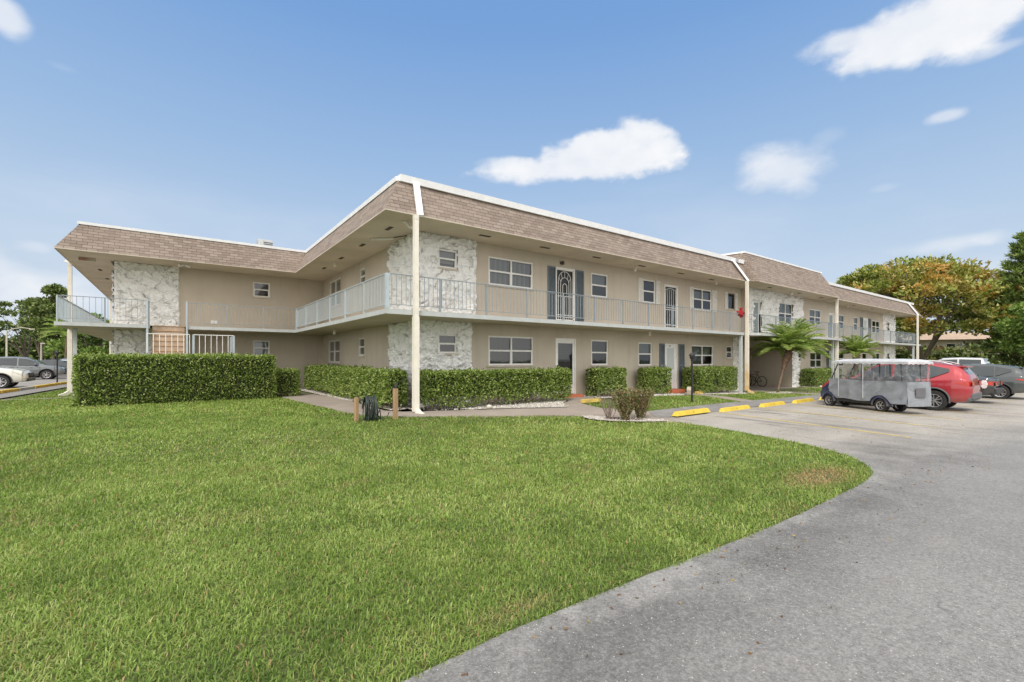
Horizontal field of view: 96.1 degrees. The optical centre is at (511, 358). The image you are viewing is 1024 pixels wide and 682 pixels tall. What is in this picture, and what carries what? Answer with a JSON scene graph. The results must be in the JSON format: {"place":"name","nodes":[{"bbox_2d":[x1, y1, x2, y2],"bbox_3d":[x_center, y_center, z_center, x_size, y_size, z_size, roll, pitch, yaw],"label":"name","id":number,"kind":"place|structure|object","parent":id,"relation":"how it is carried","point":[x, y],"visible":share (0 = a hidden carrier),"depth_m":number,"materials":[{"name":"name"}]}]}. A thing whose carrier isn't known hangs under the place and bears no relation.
{"place":"outdoors","nodes":[
{"label":"outdoors","id":0,"kind":"place"},
{"bbox_2d":[0,374,66,389],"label":"side road","id":1,"kind":"structure","parent":0,"point":[41,381],"depth_m":29.07,"materials":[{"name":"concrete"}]},
{"bbox_2d":[0,366,35,388],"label":"parked car","id":2,"kind":"object","parent":1,"relation":"on","point":[10,377],"visible":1,"depth_m":23.47,"materials":[{"name":"white paint"}]},
{"bbox_2d":[5,327,34,356],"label":"street lamp","id":3,"kind":"object","parent":1,"relation":"on","point":[6,354],"visible":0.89,"depth_m":52.19,"materials":[{"name":"metal"}]},
{"bbox_2d":[0,357,66,378],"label":"parked car","id":4,"kind":"object","parent":1,"relation":"on","point":[42,370],"visible":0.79,"depth_m":33.12,"materials":[{"name":"grey paint"}]},
{"bbox_2d":[40,343,44,359],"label":"street lamp","id":5,"kind":"object","parent":1,"relation":"on","point":[41,350],"visible":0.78,"depth_m":58.03,"materials":[{"name":"metal"}]},
{"bbox_2d":[35,360,66,376],"bbox_3d":[-37.195,0.774,37.683,4.700,1.453,2.129,0,0,-36],"label":"parked car","id":6,"kind":"object","parent":1,"relation":"on","point":[62,363],"visible":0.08,"depth_m":37.09,"materials":[{"name":"black paint"}]},
{"bbox_2d":[0,384,66,397],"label":"pavement","id":7,"kind":"structure","parent":0,"point":[10,394],"depth_m":20.49,"materials":[{"name":"concrete"}]},
{"bbox_2d":[0,363,1021,681],"bbox_3d":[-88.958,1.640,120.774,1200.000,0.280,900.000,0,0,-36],"label":"ground","id":8,"kind":"structure","parent":0,"point":[374,597],"depth_m":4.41,"materials":[{"name":"green plant"}]},
{"bbox_2d":[0,300,30,356],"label":"spreading tree","id":9,"kind":"object","parent":8,"relation":"on","point":[5,312],"visible":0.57,"depth_m":63.21,"materials":[{"name":"green plant"}]},
{"bbox_2d":[0,381,66,393],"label":"kerb","id":10,"kind":"structure","parent":8,"relation":"on","point":[28,388],"depth_m":22.13,"materials":[{"name":"yellow paint"}]},
{"bbox_2d":[15,297,56,359],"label":"pine tree","id":11,"kind":"object","parent":8,"relation":"on","point":[27,302],"visible":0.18,"depth_m":61.05,"materials":[{"name":"green plant"}]},
{"bbox_2d":[25,283,67,359],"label":"pine tree","id":12,"kind":"object","parent":8,"relation":"on","point":[43,307],"visible":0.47,"depth_m":59.12,"materials":[{"name":"green plant"}]},
{"bbox_2d":[0,334,108,359],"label":"woodland","id":13,"kind":"object","parent":8,"relation":"on","point":[14,352],"visible":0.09,"depth_m":72.38,"materials":[{"name":"green plant"}]},
{"bbox_2d":[55,350,58,382],"bbox_3d":[-25.577,0.555,25.872,0.250,2.090,0.217,0,0,-36],"label":"lamp post","id":14,"kind":"object","parent":8,"relation":"on","point":[57,353],"visible":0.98,"depth_m":25.84,"materials":[{"name":"black metal"}]},
{"bbox_2d":[36,317,89,357],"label":"palm tree","id":15,"kind":"object","parent":8,"relation":"on","point":[63,331],"visible":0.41,"depth_m":50.02,"materials":[{"name":"green plant"}]},
{"bbox_2d":[42,312,109,358],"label":"leafy tree","id":16,"kind":"object","parent":8,"relation":"on","point":[59,344],"visible":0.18,"depth_m":57.73,"materials":[{"name":"green plant"}]},
{"bbox_2d":[70,351,277,406],"bbox_3d":[-11.499,0.673,16.179,5.805,1.919,1.459,0,0,-36],"label":"hedge","id":17,"kind":"object","parent":8,"relation":"on","point":[104,378],"visible":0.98,"depth_m":15.50,"materials":[{"name":"green plant"}]},
{"bbox_2d":[275,366,300,396],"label":"hedge","id":18,"kind":"object","parent":8,"relation":"on","point":[288,381],"visible":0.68,"depth_m":18.12,"materials":[{"name":"green plant"}]},
{"bbox_2d":[305,390,362,399],"bbox_3d":[-6.535,1.470,17.977,1.300,0.001,11.700,0,0,-36],"label":"gravel bed","id":19,"kind":"object","parent":8,"relation":"on","point":[328,395],"visible":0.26,"depth_m":19.30,"materials":[{"name":"white gravel"}]},
{"bbox_2d":[303,363,373,397],"bbox_3d":[-7.494,0.875,19.473,1.142,1.403,7.389,0,0,-36],"label":"hedge","id":20,"kind":"object","parent":19,"relation":"on","point":[332,378],"visible":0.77,"depth_m":18.65,"materials":[{"name":"green plant"}]},
{"bbox_2d":[348,365,408,408],"bbox_3d":[-4.375,0.890,14.847,0.850,1.387,3.784,0,0,-36],"label":"hedge","id":21,"kind":"object","parent":19,"relation":"on","point":[379,383],"visible":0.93,"depth_m":13.91,"materials":[{"name":"green plant"}]},
{"bbox_2d":[354,397,358,421],"bbox_3d":[-3.733,1.267,11.037,0.080,0.680,0.080,0,0,36],"label":"wooden post","id":22,"kind":"object","parent":8,"relation":"on","point":[356,408],"visible":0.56,"depth_m":11.02,"materials":[{"name":"brown wood"}]},
{"bbox_2d":[362,395,388,420],"bbox_3d":[-3.386,1.210,11.244,0.475,0.663,0.634,0,0,24],"label":"garden hose","id":23,"kind":"object","parent":8,"relation":"on","point":[372,413],"visible":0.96,"depth_m":11.07,"materials":[{"name":"rubber"}]},
{"bbox_2d":[393,382,397,419],"bbox_3d":[-2.897,1.092,11.469,0.095,1.046,0.118,0,0,36],"label":"wooden post","id":24,"kind":"object","parent":8,"relation":"on","point":[395,402],"visible":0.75,"depth_m":11.43,"materials":[{"name":"brown wood"}]},
{"bbox_2d":[278,393,682,422],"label":"footpath","id":25,"kind":"structure","parent":8,"relation":"on","point":[339,405],"depth_m":13.47,"materials":[{"name":"concrete"}]},
{"bbox_2d":[584,416,666,420],"bbox_3d":[3.157,1.664,12.943,2.373,0.072,0.766,0,0,9],"label":"gravel bed","id":26,"kind":"object","parent":25,"relation":"on","point":[602,418],"visible":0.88,"depth_m":12.92,"materials":[{"name":"white gravel"}]},
{"bbox_2d":[598,388,616,418],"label":"shrub","id":27,"kind":"object","parent":26,"relation":"on","point":[609,412],"visible":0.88,"depth_m":12.94,"materials":[{"name":"brown plant"}]},
{"bbox_2d":[611,388,637,421],"bbox_3d":[3.136,1.283,12.733,0.707,0.986,0.638,0,0,-36],"label":"shrub","id":28,"kind":"object","parent":26,"relation":"on","point":[625,404],"visible":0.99,"depth_m":12.67,"materials":[{"name":"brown plant"}]},
{"bbox_2d":[628,386,654,417],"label":"shrub","id":29,"kind":"object","parent":26,"relation":"on","point":[642,401],"visible":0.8,"depth_m":13.14,"materials":[{"name":"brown plant"}]},
{"bbox_2d":[54,174,921,413],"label":"apartment building","id":30,"kind":"structure","parent":8,"relation":"on","point":[412,276],"depth_m":18.72,"materials":[{"name":"beige paint"}]},
{"bbox_2d":[252,282,270,298],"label":"window","id":31,"kind":"structure","parent":30,"relation":"in","point":[260,290],"depth_m":21.71,"materials":[{"name":"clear glass"}]},
{"bbox_2d":[253,340,269,355],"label":"window","id":32,"kind":"structure","parent":30,"relation":"in","point":[259,347],"depth_m":21.71,"materials":[{"name":"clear glass"}]},
{"bbox_2d":[256,239,272,245],"bbox_3d":[-13.105,-5.625,24.368,0.700,1.250,0.715,0,0,-36],"label":"rooftop unit","id":33,"kind":"object","parent":30,"relation":"on","point":[264,242],"visible":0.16,"depth_m":24.08,"materials":[{"name":"white metal"}]},
{"bbox_2d":[327,340,339,363],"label":"window","id":34,"kind":"structure","parent":30,"relation":"in","point":[334,346],"depth_m":21.78,"materials":[{"name":"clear glass"}]},
{"bbox_2d":[330,277,340,307],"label":"window","id":35,"kind":"structure","parent":30,"relation":"in","point":[335,286],"depth_m":21.61,"materials":[{"name":"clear glass"}]},
{"bbox_2d":[357,338,363,356],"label":"window","id":36,"kind":"structure","parent":30,"relation":"in","point":[361,340],"depth_m":18.73,"materials":[{"name":"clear glass"}]},
{"bbox_2d":[358,268,364,286],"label":"window","id":37,"kind":"structure","parent":30,"relation":"in","point":[362,272],"depth_m":18.64,"materials":[{"name":"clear glass"}]},
{"bbox_2d":[436,248,458,270],"bbox_3d":[-2.073,-3.180,14.778,0.770,0.660,0.130,0,0,-36],"label":"window","id":38,"kind":"structure","parent":30,"relation":"in","point":[447,260],"depth_m":14.80,"materials":[{"name":"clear glass"}]},
{"bbox_2d":[437,334,458,354],"bbox_3d":[-2.073,-0.460,14.778,0.770,0.680,0.130,0,0,-36],"label":"window","id":39,"kind":"structure","parent":30,"relation":"in","point":[447,343],"depth_m":14.81,"materials":[{"name":"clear glass"}]},
{"bbox_2d":[488,256,534,290],"bbox_3d":[-0.027,-3.015,16.359,2.040,1.030,0.130,0,0,-36],"label":"window","id":40,"kind":"structure","parent":30,"relation":"in","point":[502,272],"depth_m":16.36,"materials":[{"name":"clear glass"}]},
{"bbox_2d":[488,336,534,366],"bbox_3d":[-0.023,-0.260,16.362,2.050,1.080,0.130,0,0,-36],"label":"window","id":41,"kind":"structure","parent":30,"relation":"in","point":[504,351],"depth_m":16.36,"materials":[{"name":"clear glass"}]},
{"bbox_2d":[556,267,574,320],"bbox_3d":[2.050,-2.490,17.914,1.030,2.080,0.120,0,0,-36],"label":"door","id":42,"kind":"structure","parent":30,"relation":"in","point":[565,277],"depth_m":17.96,"materials":[{"name":"white metal"}]},
{"bbox_2d":[555,338,575,393],"bbox_3d":[2.058,0.290,17.938,1.070,2.180,0.150,0,0,-36],"label":"door","id":43,"kind":"structure","parent":30,"relation":"in","point":[565,348],"depth_m":18.00,"materials":[{"name":"white wood"}]},
{"bbox_2d":[591,273,607,298],"bbox_3d":[3.616,-3.010,19.043,1.070,1.020,0.130,0,0,-36],"label":"window","id":44,"kind":"structure","parent":30,"relation":"in","point":[599,282],"depth_m":19.10,"materials":[{"name":"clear glass"}]},
{"bbox_2d":[591,340,609,366],"bbox_3d":[3.624,-0.235,19.049,1.090,1.090,0.130,0,0,-36],"label":"window","id":45,"kind":"structure","parent":30,"relation":"in","point":[599,348],"depth_m":19.10,"materials":[{"name":"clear glass"}]},
{"bbox_2d":[638,342,652,366],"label":"window","id":46,"kind":"structure","parent":30,"relation":"in","point":[644,349],"depth_m":20.84,"materials":[{"name":"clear glass"}]},
{"bbox_2d":[643,279,656,304],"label":"window","id":47,"kind":"structure","parent":30,"relation":"in","point":[648,285],"depth_m":21.02,"materials":[{"name":"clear glass"}]},
{"bbox_2d":[664,284,677,327],"bbox_3d":[7.570,-2.475,21.980,1.060,2.090,0.120,0,0,-36],"label":"door","id":48,"kind":"structure","parent":30,"relation":"in","point":[670,291],"depth_m":22.04,"materials":[{"name":"white metal"}]},
{"bbox_2d":[665,344,676,388],"bbox_3d":[7.546,0.360,21.962,1.000,2.160,0.120,0,0,-36],"label":"door","id":49,"kind":"structure","parent":30,"relation":"in","point":[670,352],"depth_m":22.02,"materials":[{"name":"white wood"}]},
{"bbox_2d":[691,345,713,365],"bbox_3d":[9.739,-0.155,23.553,2.080,1.070,0.130,0,0,-36],"label":"window","id":50,"kind":"structure","parent":30,"relation":"in","point":[703,354],"depth_m":23.56,"materials":[{"name":"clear glass"}]},
{"bbox_2d":[694,288,711,312],"bbox_3d":[9.747,-2.995,23.559,1.760,1.150,0.130,0,0,-36],"label":"window","id":51,"kind":"structure","parent":30,"relation":"in","point":[702,298],"depth_m":23.56,"materials":[{"name":"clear glass"}]},
{"bbox_2d":[726,346,733,358],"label":"window","id":52,"kind":"structure","parent":30,"relation":"in","point":[729,348],"depth_m":25.19,"materials":[{"name":"clear glass"}]},
{"bbox_2d":[727,293,735,309],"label":"window","id":53,"kind":"structure","parent":30,"relation":"in","point":[730,296],"depth_m":25.26,"materials":[{"name":"black glass"}]},
{"bbox_2d":[736,307,744,317],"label":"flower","id":54,"kind":"object","parent":30,"relation":"hanging from","point":[741,312],"visible":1,"depth_m":22.98,"materials":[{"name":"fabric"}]},
{"bbox_2d":[753,300,759,332],"bbox_3d":[13.792,-2.360,26.044,0.860,1.920,0.120,0,0,-36],"label":"door","id":55,"kind":"structure","parent":30,"relation":"in","point":[756,303],"depth_m":26.11,"materials":[{"name":"white metal"}]},
{"bbox_2d":[778,303,791,324],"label":"window","id":56,"kind":"structure","parent":30,"relation":"in","point":[785,309],"depth_m":28.10,"materials":[{"name":"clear glass"}]},
{"bbox_2d":[809,309,821,325],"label":"window","id":57,"kind":"structure","parent":30,"relation":"in","point":[815,315],"depth_m":30.93,"materials":[{"name":"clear glass"}]},
{"bbox_2d":[810,352,822,368],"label":"window","id":58,"kind":"structure","parent":30,"relation":"in","point":[815,359],"depth_m":30.87,"materials":[{"name":"clear glass"}]},
{"bbox_2d":[829,313,833,337],"bbox_3d":[22.472,-2.310,32.437,0.940,1.820,0.120,0,0,-36],"label":"door","id":59,"kind":"structure","parent":30,"relation":"in","point":[831,316],"depth_m":32.53,"materials":[{"name":"white metal"}]},
{"bbox_2d":[839,315,843,329],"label":"window","id":60,"kind":"structure","parent":30,"relation":"in","point":[841,317],"depth_m":34.76,"materials":[{"name":"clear glass"}]},
{"bbox_2d":[839,351,844,366],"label":"window","id":61,"kind":"structure","parent":30,"relation":"in","point":[841,356],"depth_m":34.76,"materials":[{"name":"clear glass"}]},
{"bbox_2d":[854,317,857,330],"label":"window","id":62,"kind":"structure","parent":30,"relation":"in","point":[855,318],"depth_m":36.57,"materials":[{"name":"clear glass"}]},
{"bbox_2d":[862,353,867,365],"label":"window","id":63,"kind":"structure","parent":30,"relation":"in","point":[864,355],"depth_m":37.70,"materials":[{"name":"clear glass"}]},
{"bbox_2d":[863,318,867,340],"bbox_3d":[28.923,-2.375,37.708,1.100,1.950,0.120,0,0,-36],"label":"door","id":64,"kind":"structure","parent":30,"relation":"in","point":[865,320],"depth_m":37.72,"materials":[{"name":"white metal"}]},
{"bbox_2d":[872,320,879,333],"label":"window","id":65,"kind":"structure","parent":30,"relation":"in","point":[875,324],"depth_m":39.23,"materials":[{"name":"clear glass"}]},
{"bbox_2d":[873,353,879,365],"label":"window","id":66,"kind":"structure","parent":30,"relation":"in","point":[878,354],"depth_m":39.58,"materials":[{"name":"clear glass"}]},
{"bbox_2d":[438,398,566,408],"bbox_3d":[-0.184,1.492,14.582,5.900,0.044,2.500,0,0,-36],"label":"gravel bed","id":67,"kind":"object","parent":8,"relation":"on","point":[505,404],"visible":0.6,"depth_m":14.78,"materials":[{"name":"white gravel"}]},
{"bbox_2d":[419,365,572,409],"bbox_3d":[-0.352,0.903,14.769,5.855,1.383,0.840,0,0,-36],"label":"hedge","id":68,"kind":"object","parent":67,"relation":"on","point":[513,384],"visible":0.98,"depth_m":14.23,"materials":[{"name":"green plant"}]},
{"bbox_2d":[556,397,598,407],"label":"walkway","id":69,"kind":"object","parent":8,"relation":"on","point":[574,402],"depth_m":15.55,"materials":[{"name":"concrete"}]},
{"bbox_2d":[581,398,600,402],"bbox_3d":[2.684,1.421,15.663,0.850,0.120,0.140,0,0,-36],"label":"kerb bar","id":70,"kind":"object","parent":69,"relation":"on","point":[590,400],"visible":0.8,"depth_m":15.55,"materials":[{"name":"yellow concrete"}]},
{"bbox_2d":[689,352,694,401],"bbox_3d":[6.786,0.743,17.344,0.250,2.000,0.217,0,0,-36],"label":"lamp post","id":71,"kind":"object","parent":8,"relation":"on","point":[692,355],"visible":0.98,"depth_m":17.31,"materials":[{"name":"black metal"}]},
{"bbox_2d":[649,394,820,417],"bbox_3d":[27.621,1.716,31.212,58.500,0.117,1.100,0,0,-36],"label":"pavement strip","id":72,"kind":"object","parent":8,"relation":"on","point":[667,413],"visible":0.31,"depth_m":16.71,"materials":[{"name":"concrete"}]},
{"bbox_2d":[672,408,709,415],"bbox_3d":[5.563,1.636,14.232,1.874,0.128,0.193,0,0,-38],"label":"wheel stop","id":73,"kind":"object","parent":72,"relation":"on","point":[690,412],"visible":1,"depth_m":14.06,"materials":[{"name":"yellow paint"}]},
{"bbox_2d":[828,334,884,376],"bbox_3d":[23.049,0.106,30.865,2.995,3.516,2.828,0,0,-11],"label":"palm tree","id":74,"kind":"object","parent":8,"relation":"on","point":[855,347],"visible":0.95,"depth_m":30.50,"materials":[{"name":"green plant"}]},
{"bbox_2d":[852,366,872,376],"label":"hedge","id":75,"kind":"object","parent":8,"relation":"on","point":[864,369],"visible":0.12,"depth_m":34.81,"materials":[{"name":"green plant"}]},
{"bbox_2d":[836,253,1023,359],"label":"almond tree","id":76,"kind":"object","parent":8,"relation":"on","point":[930,279],"visible":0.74,"depth_m":64.74,"materials":[{"name":"green plant"}]},
{"bbox_2d":[895,331,1002,364],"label":"building","id":77,"kind":"structure","parent":8,"relation":"on","point":[954,339],"depth_m":87.84,"materials":[{"name":"concrete"}]},
{"bbox_2d":[946,343,955,347],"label":"window","id":78,"kind":"structure","parent":77,"relation":"in","point":[950,344],"depth_m":88.40,"materials":[{"name":"clear glass"}]},
{"bbox_2d":[895,339,1023,366],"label":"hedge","id":79,"kind":"object","parent":8,"relation":"on","point":[938,354],"visible":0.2,"depth_m":86.28,"materials":[{"name":"green plant"}]},
{"bbox_2d":[980,332,1023,365],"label":"leafy tree","id":80,"kind":"object","parent":8,"relation":"on","point":[1015,360],"visible":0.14,"depth_m":68.87,"materials":[{"name":"green plant"}]},
{"bbox_2d":[981,230,1023,357],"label":"conifer tree","id":81,"kind":"object","parent":8,"relation":"on","point":[1014,274],"visible":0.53,"depth_m":62.20,"materials":[{"name":"green plant"}]},
{"bbox_2d":[992,301,1023,354],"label":"leafy tree","id":82,"kind":"object","parent":8,"relation":"on","point":[1012,330],"visible":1,"depth_m":54.49,"materials":[{"name":"green plant"}]},
{"bbox_2d":[0,0,1023,358],"label":"sky","id":83,"kind":"structure","parent":0,"point":[833,138],"materials":[{"name":"blue"}]},
{"bbox_2d":[673,393,750,400],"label":"walkway","id":84,"kind":"structure","parent":0,"point":[730,398],"depth_m":19.62,"materials":[{"name":"concrete"}]},
{"bbox_2d":[403,393,1023,681],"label":"driveway","id":85,"kind":"structure","parent":0,"point":[937,595],"depth_m":3.45,"materials":[{"name":"grey asphalt"}]},
{"bbox_2d":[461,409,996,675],"bbox_3d":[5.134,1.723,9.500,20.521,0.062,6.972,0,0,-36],"label":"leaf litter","id":86,"kind":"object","parent":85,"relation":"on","point":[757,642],"visible":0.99,"depth_m":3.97,"materials":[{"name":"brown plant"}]},
{"bbox_2d":[719,405,749,411],"bbox_3d":[7.628,1.689,15.729,1.874,0.128,0.193,0,0,-38],"label":"wheel stop","id":87,"kind":"object","parent":85,"relation":"on","point":[733,408],"visible":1,"depth_m":15.56,"materials":[{"name":"yellow paint"}]},
{"bbox_2d":[759,401,784,406],"bbox_3d":[9.770,1.694,17.256,1.874,0.128,0.193,0,0,-38],"label":"wheel stop","id":88,"kind":"object","parent":85,"relation":"on","point":[772,404],"visible":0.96,"depth_m":17.11,"materials":[{"name":"yellow paint"}]},
{"bbox_2d":[792,398,814,402],"bbox_3d":[11.877,1.700,18.746,1.874,0.128,0.193,0,0,-38],"label":"wheel stop","id":89,"kind":"object","parent":85,"relation":"on","point":[803,400],"visible":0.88,"depth_m":18.57,"materials":[{"name":"yellow paint"}]},
{"bbox_2d":[720,412,909,437],"bbox_3d":[7.758,1.733,12.601,0.097,0.001,5.316,0,0,-23],"label":"stall line","id":90,"kind":"object","parent":85,"relation":"on","point":[820,425],"visible":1,"depth_m":11.98,"materials":[{"name":"paint"}]},
{"bbox_2d":[758,407,934,426],"bbox_3d":[9.836,1.736,14.131,0.097,0.002,5.316,0,0,-23],"label":"stall line","id":91,"kind":"object","parent":85,"relation":"on","point":[850,417],"visible":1,"depth_m":13.64,"materials":[{"name":"paint"}]},
{"bbox_2d":[790,403,961,419],"bbox_3d":[11.913,1.742,15.662,0.097,0.003,5.316,0,0,-23],"label":"stall line","id":92,"kind":"object","parent":85,"relation":"on","point":[877,411],"visible":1,"depth_m":15.25,"materials":[{"name":"paint"}]},
{"bbox_2d":[820,359,933,411],"bbox_3d":[12.488,0.874,16.039,0.964,1.763,3.371,0,0,-10],"label":"golf cart","id":93,"kind":"object","parent":85,"relation":"on","point":[882,394],"visible":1,"depth_m":15.38,"materials":[{"name":"grey paint"}]},
{"bbox_2d":[916,388,925,397],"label":"pocket window","id":94,"kind":"structure","parent":93,"relation":"in","point":[920,392],"depth_m":14.38,"materials":[{"name":"grey plastic"}]},
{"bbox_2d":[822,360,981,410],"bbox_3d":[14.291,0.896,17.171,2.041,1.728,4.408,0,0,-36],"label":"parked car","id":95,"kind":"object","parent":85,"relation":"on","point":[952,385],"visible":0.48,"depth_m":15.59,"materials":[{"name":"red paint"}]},
{"bbox_2d":[939,357,990,364],"bbox_3d":[27.007,0.841,27.611,2.230,1.879,5.641,0,0,-36],"label":"pickup truck","id":96,"kind":"object","parent":85,"relation":"on","point":[964,360],"visible":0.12,"depth_m":26.93,"materials":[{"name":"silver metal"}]},
{"bbox_2d":[957,373,1002,402],"bbox_3d":[17.884,1.044,20.066,2.129,1.453,4.700,0,0,-36],"label":"parked car","id":97,"kind":"object","parent":85,"relation":"on","point":[991,386],"visible":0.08,"depth_m":17.90,"materials":[{"name":"black paint"}]},
{"bbox_2d":[961,364,1023,398],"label":"parked car","id":98,"kind":"object","parent":85,"relation":"on","point":[1011,377],"visible":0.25,"depth_m":20.24,"materials":[{"name":"grey paint"}]},
{"bbox_2d":[743,385,819,394],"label":"passage floor","id":99,"kind":"structure","parent":0,"point":[755,388],"depth_m":26.35,"materials":[{"name":"concrete"}]},
{"bbox_2d":[749,371,766,386],"bbox_3d":[15.617,1.269,29.636,0.504,1.000,1.678,0,0,-29],"label":"bicycle","id":100,"kind":"object","parent":99,"relation":"on","point":[757,381],"visible":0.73,"depth_m":29.39,"materials":[{"name":"metal"}]},
{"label":"gravel bed","id":101,"kind":"structure","parent":0,"visible":0},
{"bbox_2d":[585,365,626,395],"bbox_3d":[3.764,0.939,18.353,1.912,1.390,0.971,0,0,-36],"label":"hedge","id":102,"kind":"object","parent":101,"relation":"on","point":[602,378],"visible":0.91,"depth_m":18.04,"materials":[{"name":"green plant"}]},
{"bbox_2d":[637,366,671,393],"bbox_3d":[6.279,0.957,20.277,1.900,1.414,0.847,0,0,-36],"label":"hedge","id":103,"kind":"object","parent":101,"relation":"on","point":[654,378],"visible":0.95,"depth_m":19.96,"materials":[{"name":"green plant"}]},
{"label":"gravel bed","id":104,"kind":"structure","parent":0,"visible":0},
{"bbox_2d":[682,365,737,392],"bbox_3d":[9.814,0.989,22.709,3.546,1.450,1.216,0,0,-36],"label":"hedge","id":105,"kind":"object","parent":104,"relation":"on","point":[706,379],"visible":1,"depth_m":22.09,"materials":[{"name":"green plant"}]},
{"label":"gravel bed","id":106,"kind":"structure","parent":0,"visible":0},
{"bbox_2d":[301,384,821,420],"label":"pebbles","id":107,"kind":"object","parent":106,"relation":"on","point":[483,407],"visible":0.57,"depth_m":15.10,"materials":[{"name":"white gravel"}]},
{"bbox_2d":[800,367,842,386],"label":"hedge","id":108,"kind":"object","parent":106,"relation":"on","point":[815,376],"visible":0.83,"depth_m":28.96,"materials":[{"name":"green plant"}]},
{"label":"gravel bed","id":109,"kind":"structure","parent":0,"visible":0},
{"bbox_2d":[750,318,834,392],"bbox_3d":[14.753,-0.201,24.574,3.977,4.090,3.950,0,0,-36],"label":"palm tree","id":110,"kind":"object","parent":109,"relation":"on","point":[789,339],"visible":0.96,"depth_m":24.07,"materials":[{"name":"green plant"}]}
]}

